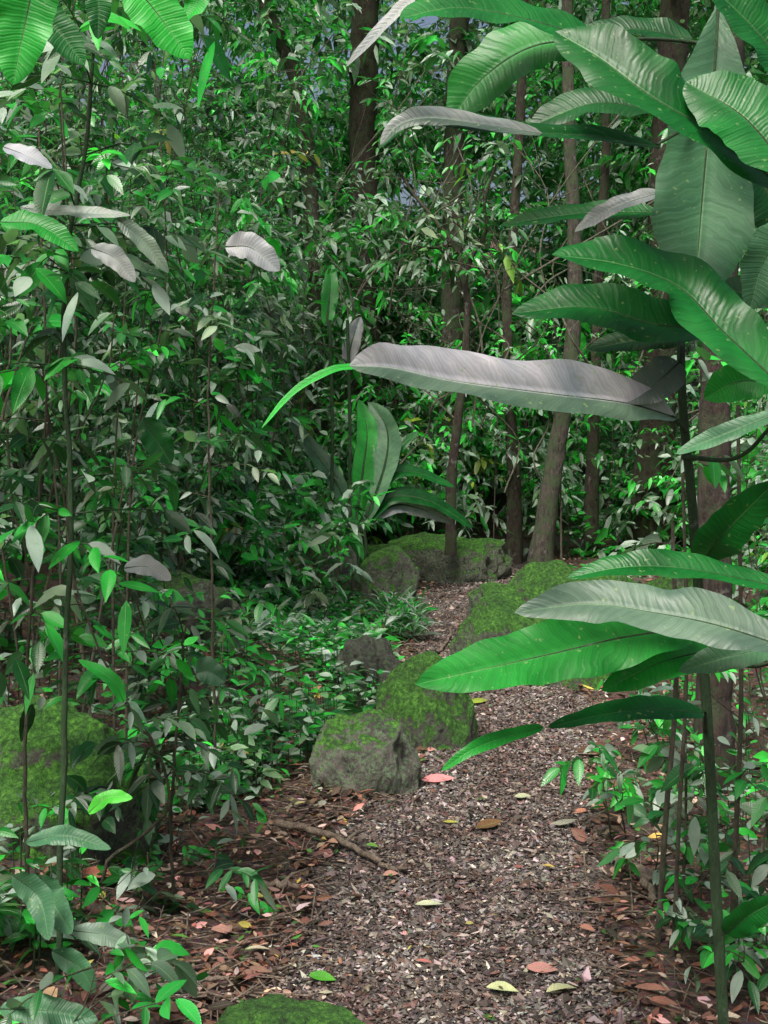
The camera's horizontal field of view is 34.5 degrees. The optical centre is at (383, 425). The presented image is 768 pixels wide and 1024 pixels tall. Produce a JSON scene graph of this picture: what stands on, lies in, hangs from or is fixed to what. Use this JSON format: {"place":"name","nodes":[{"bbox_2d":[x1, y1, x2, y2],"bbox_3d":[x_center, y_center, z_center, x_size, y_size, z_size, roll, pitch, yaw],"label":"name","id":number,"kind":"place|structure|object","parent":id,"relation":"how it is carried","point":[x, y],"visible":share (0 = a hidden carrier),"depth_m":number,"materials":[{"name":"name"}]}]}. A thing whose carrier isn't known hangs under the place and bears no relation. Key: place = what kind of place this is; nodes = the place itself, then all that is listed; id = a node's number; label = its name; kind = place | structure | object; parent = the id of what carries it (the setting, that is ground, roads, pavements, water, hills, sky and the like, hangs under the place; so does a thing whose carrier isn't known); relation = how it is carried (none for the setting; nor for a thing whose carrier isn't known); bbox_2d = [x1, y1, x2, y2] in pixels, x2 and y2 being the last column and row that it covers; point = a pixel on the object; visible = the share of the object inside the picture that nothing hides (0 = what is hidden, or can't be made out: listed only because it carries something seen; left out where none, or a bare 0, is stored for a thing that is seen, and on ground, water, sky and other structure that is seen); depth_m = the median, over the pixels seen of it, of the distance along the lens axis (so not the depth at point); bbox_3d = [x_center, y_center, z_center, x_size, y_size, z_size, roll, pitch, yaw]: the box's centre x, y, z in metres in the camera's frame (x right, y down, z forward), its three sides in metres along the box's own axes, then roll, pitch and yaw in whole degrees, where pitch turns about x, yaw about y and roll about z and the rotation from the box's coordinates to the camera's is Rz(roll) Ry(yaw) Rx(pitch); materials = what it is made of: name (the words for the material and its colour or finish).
{"place":"outdoors","nodes":[
{"label":"outdoors","id":0,"kind":"place"},
{"bbox_2d":[0,0,752,241],"label":"sky","id":1,"kind":"structure","parent":0,"point":[428,19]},
{"bbox_2d":[0,233,767,1023],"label":"ground","id":2,"kind":"structure","parent":0,"point":[668,981],"depth_m":4.48,"materials":[{"name":"soil"}]},
{"bbox_2d":[0,129,107,872],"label":"slender sapling","id":3,"kind":"object","parent":2,"relation":"on","point":[52,619],"visible":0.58,"depth_m":3.90,"materials":[{"name":"green plant"}]},
{"bbox_2d":[0,694,158,870],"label":"mossy rock","id":4,"kind":"object","parent":2,"relation":"on","point":[44,757],"visible":0.33,"depth_m":4.20,"materials":[{"name":"stone"}]},
{"bbox_2d":[0,573,218,886],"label":"slender sapling","id":5,"kind":"object","parent":2,"relation":"on","point":[25,680],"visible":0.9,"depth_m":3.89,"materials":[{"name":"green plant"}]},
{"bbox_2d":[0,0,279,1023],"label":"broadleaf sapling","id":6,"kind":"object","parent":2,"relation":"on","point":[32,32],"visible":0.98,"depth_m":3.21,"materials":[{"name":"green plant"}]},
{"bbox_2d":[90,570,239,653],"bbox_3d":[-1.296,1.346,7.425,0.893,0.998,0.867,0,0,22],"label":"mossy rock","id":7,"kind":"object","parent":2,"relation":"on","point":[183,590],"visible":0.17,"depth_m":7.12,"materials":[{"name":"stone"}]},
{"bbox_2d":[70,600,278,902],"bbox_3d":[-0.685,1.052,4.000,0.659,1.036,0.624,0,0,0],"label":"slender sapling","id":8,"kind":"object","parent":2,"relation":"on","point":[85,749],"visible":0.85,"depth_m":3.98,"materials":[{"name":"green plant"}]},
{"bbox_2d":[150,959,233,989],"bbox_3d":[-0.506,1.510,3.378,0.258,0.036,0.091,0,0,-35],"label":"fallen branch","id":9,"kind":"object","parent":2,"relation":"on","point":[207,979],"visible":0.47,"depth_m":3.37,"materials":[{"name":"brown wood"}]},
{"bbox_2d":[0,0,395,706],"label":"understory shrubs","id":10,"kind":"object","parent":2,"relation":"on","point":[250,532],"visible":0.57,"depth_m":8.86,"materials":[{"name":"green plant"}]},
{"bbox_2d":[144,157,279,784],"bbox_3d":[-0.696,0.225,4.972,0.529,2.689,0.692,0,0,-17],"label":"slender sapling","id":11,"kind":"object","parent":2,"relation":"on","point":[211,332],"visible":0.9,"depth_m":5.00,"materials":[{"name":"green plant"}]},
{"bbox_2d":[245,869,305,889],"bbox_3d":[-0.337,1.517,4.105,0.233,0.043,0.117,0,0,-30],"label":"fallen branch","id":12,"kind":"object","parent":2,"relation":"on","point":[279,884],"visible":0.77,"depth_m":4.09,"materials":[{"name":"brown wood"}]},
{"bbox_2d":[214,994,365,1023],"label":"mossy rock","id":13,"kind":"object","parent":2,"relation":"on","point":[275,1009],"visible":1,"depth_m":3.14,"materials":[{"name":"stone"}]},
{"bbox_2d":[258,0,329,512],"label":"rainforest tree","id":14,"kind":"object","parent":2,"relation":"on","point":[281,45],"visible":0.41,"depth_m":14.42,"materials":[{"name":"brown plant"}]},
{"bbox_2d":[258,522,356,602],"bbox_3d":[-0.678,1.581,10.605,0.939,1.588,0.830,0,0,0],"label":"mossy rock","id":15,"kind":"object","parent":2,"relation":"on","point":[352,560],"visible":0.07,"depth_m":10.31,"materials":[{"name":"stone"}]},
{"bbox_2d":[309,708,422,798],"bbox_3d":[-0.087,1.610,5.340,0.479,0.757,0.439,0,0,-43],"label":"mossy rock","id":16,"kind":"object","parent":2,"relation":"on","point":[373,749],"visible":0.52,"depth_m":5.21,"materials":[{"name":"stone"}]},
{"bbox_2d":[348,0,386,430],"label":"rainforest tree","id":17,"kind":"object","parent":2,"relation":"on","point":[368,18],"visible":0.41,"depth_m":15.15,"materials":[{"name":"brown plant"}]},
{"bbox_2d":[335,634,399,708],"bbox_3d":[-0.073,1.568,6.818,0.472,0.846,0.422,0,0,0],"label":"mossy rock","id":18,"kind":"object","parent":2,"relation":"on","point":[368,652],"visible":0.27,"depth_m":6.70,"materials":[{"name":"stone"}]},
{"bbox_2d":[288,265,472,567],"bbox_3d":[-0.112,-0.051,11.341,1.878,2.873,0.320,0,0,0],"label":"banana plant","id":19,"kind":"object","parent":2,"relation":"on","point":[381,445],"visible":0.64,"depth_m":11.32,"materials":[{"name":"green plant"}]},
{"bbox_2d":[0,1,765,559],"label":"hanging lianas","id":20,"kind":"object","parent":2,"relation":"on","point":[444,183],"visible":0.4,"depth_m":12.96,"materials":[{"name":"green plant"}]},
{"bbox_2d":[0,531,767,1023],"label":"fallen leaves","id":21,"kind":"object","parent":2,"relation":"on","point":[648,985],"depth_m":3.96,"materials":[{"name":"brown plant"}]},
{"bbox_2d":[0,0,767,559],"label":"forest foliage","id":22,"kind":"object","parent":2,"relation":"on","point":[414,412],"visible":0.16,"depth_m":14.98,"materials":[{"name":"green plant"}]},
{"bbox_2d":[0,3,767,1023],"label":"broadleaf shrubs","id":23,"kind":"object","parent":2,"relation":"on","point":[158,959],"visible":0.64,"depth_m":4.99,"materials":[{"name":"green plant"}]},
{"bbox_2d":[0,522,767,973],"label":"ground cover plants","id":24,"kind":"object","parent":2,"relation":"on","point":[310,634],"visible":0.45,"depth_m":6.14,"materials":[{"name":"green plant"}]},
{"bbox_2d":[341,544,427,623],"bbox_3d":[-0.007,1.627,9.998,0.759,1.323,0.748,0,0,0],"label":"mossy rock","id":25,"kind":"object","parent":2,"relation":"on","point":[391,568],"visible":0.31,"depth_m":9.80,"materials":[{"name":"stone"}]},
{"bbox_2d":[378,854,419,871],"bbox_3d":[0.070,1.529,4.319,0.170,0.034,0.095,0,0,-26],"label":"fallen branch","id":26,"kind":"object","parent":2,"relation":"on","point":[389,867],"visible":1,"depth_m":4.28,"materials":[{"name":"brown wood"}]},
{"bbox_2d":[375,650,477,752],"bbox_3d":[0.202,1.591,6.159,0.544,0.950,0.541,0,0,0],"label":"mossy rock","id":27,"kind":"object","parent":2,"relation":"on","point":[436,719],"visible":0.4,"depth_m":5.97,"materials":[{"name":"stone"}]},
{"bbox_2d":[356,532,512,583],"bbox_3d":[0.459,1.666,12.572,1.742,1.128,0.908,0,0,0],"label":"mossy rock","id":28,"kind":"object","parent":2,"relation":"on","point":[473,560],"visible":0.3,"depth_m":12.28,"materials":[{"name":"stone"}]},
{"bbox_2d":[349,113,534,555],"bbox_3d":[0.536,-0.878,11.989,1.838,4.267,0.895,0,0,0],"label":"forked tree","id":29,"kind":"object","parent":2,"relation":"on","point":[450,528],"visible":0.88,"depth_m":11.98,"materials":[{"name":"green plant"}]},
{"bbox_2d":[436,17,469,536],"bbox_3d":[1.306,-3.282,15.327,3.232,9.632,4.301,0,0,-41],"label":"rainforest tree","id":30,"kind":"object","parent":2,"relation":"on","point":[450,304],"visible":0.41,"depth_m":14.89,"materials":[{"name":"brown plant"}]},
{"bbox_2d":[262,0,767,1023],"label":"heliconia plant","id":31,"kind":"object","parent":2,"relation":"on","point":[708,194],"visible":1,"depth_m":2.63,"materials":[{"name":"green plant"}]},
{"bbox_2d":[501,0,528,563],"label":"rainforest tree","id":32,"kind":"object","parent":2,"relation":"on","point":[514,541],"visible":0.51,"depth_m":13.95,"materials":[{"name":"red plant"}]},
{"bbox_2d":[449,559,636,689],"bbox_3d":[1.089,1.634,7.790,1.346,1.593,1.092,0,0,0],"label":"mossy rock","id":33,"kind":"object","parent":2,"relation":"on","point":[493,607],"visible":0.15,"depth_m":7.54,"materials":[{"name":"stone"}]},
{"bbox_2d":[527,0,582,563],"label":"rainforest tree","id":34,"kind":"object","parent":2,"relation":"on","point":[541,548],"visible":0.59,"depth_m":12.55,"materials":[{"name":"brown plant"}]},
{"bbox_2d":[583,0,610,558],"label":"rainforest tree","id":35,"kind":"object","parent":2,"relation":"on","point":[591,491],"visible":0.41,"depth_m":13.95,"materials":[{"name":"brown plant"}]},
{"bbox_2d":[615,855,659,905],"bbox_3d":[0.884,1.507,4.131,0.157,0.066,0.416,0,0,0],"label":"fallen branch","id":36,"kind":"object","parent":2,"relation":"on","point":[645,882],"visible":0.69,"depth_m":4.07,"materials":[{"name":"brown wood"}]},
{"bbox_2d":[629,0,689,550],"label":"rainforest tree","id":37,"kind":"object","parent":2,"relation":"on","point":[676,11],"visible":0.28,"depth_m":13.85,"materials":[{"name":"brown plant"}]},
{"bbox_2d":[599,522,732,943],"bbox_3d":[0.868,0.934,3.716,0.400,1.289,0.284,0,0,0],"label":"slender sapling","id":38,"kind":"object","parent":2,"relation":"on","point":[629,802],"visible":0.41,"depth_m":3.70,"materials":[{"name":"green plant"}]},
{"bbox_2d":[631,686,737,906],"bbox_3d":[0.933,1.219,3.884,0.397,0.819,0.265,0,0,0],"label":"slender sapling","id":39,"kind":"object","parent":2,"relation":"on","point":[655,762],"visible":0.51,"depth_m":3.86,"materials":[{"name":"green plant"}]},
{"bbox_2d":[626,128,767,674],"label":"understory shrubs","id":40,"kind":"object","parent":2,"relation":"on","point":[753,472],"visible":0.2,"depth_m":9.32,"materials":[{"name":"green plant"}]},
{"bbox_2d":[646,576,748,609],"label":"mossy rock","id":41,"kind":"object","parent":2,"relation":"on","point":[661,582],"visible":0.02,"depth_m":7.82,"materials":[{"name":"stone"}]},
{"bbox_2d":[671,346,743,956],"bbox_3d":[0.924,0.585,3.579,0.265,1.982,0.349,0,0,0],"label":"slender sapling","id":42,"kind":"object","parent":2,"relation":"on","point":[714,473],"visible":0.45,"depth_m":3.59,"materials":[{"name":"green plant"}]},
{"bbox_2d":[660,405,767,973],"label":"slender sapling","id":43,"kind":"object","parent":2,"relation":"on","point":[695,830],"visible":0.74,"depth_m":3.49,"materials":[{"name":"green plant"}]},
{"bbox_2d":[688,18,744,797],"bbox_3d":[1.115,-1.669,5.284,3.156,6.684,3.019,0,0,0],"label":"rainforest tree","id":44,"kind":"object","parent":2,"relation":"on","point":[711,499],"visible":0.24,"depth_m":5.24,"materials":[{"name":"brown plant"}]},
{"bbox_2d":[435,627,456,652],"bbox_3d":[0.467,1.527,8.838,0.096,0.045,1.072,0,0,8],"label":"fallen branch","id":45,"kind":"object","parent":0,"point":[445,643],"visible":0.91,"depth_m":8.76,"materials":[{"name":"brown wood"}]},
{"bbox_2d":[232,523,700,1023],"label":"gravel path","id":46,"kind":"structure","parent":0,"point":[471,915],"depth_m":4.07,"materials":[{"name":"gravel"}]}
]}

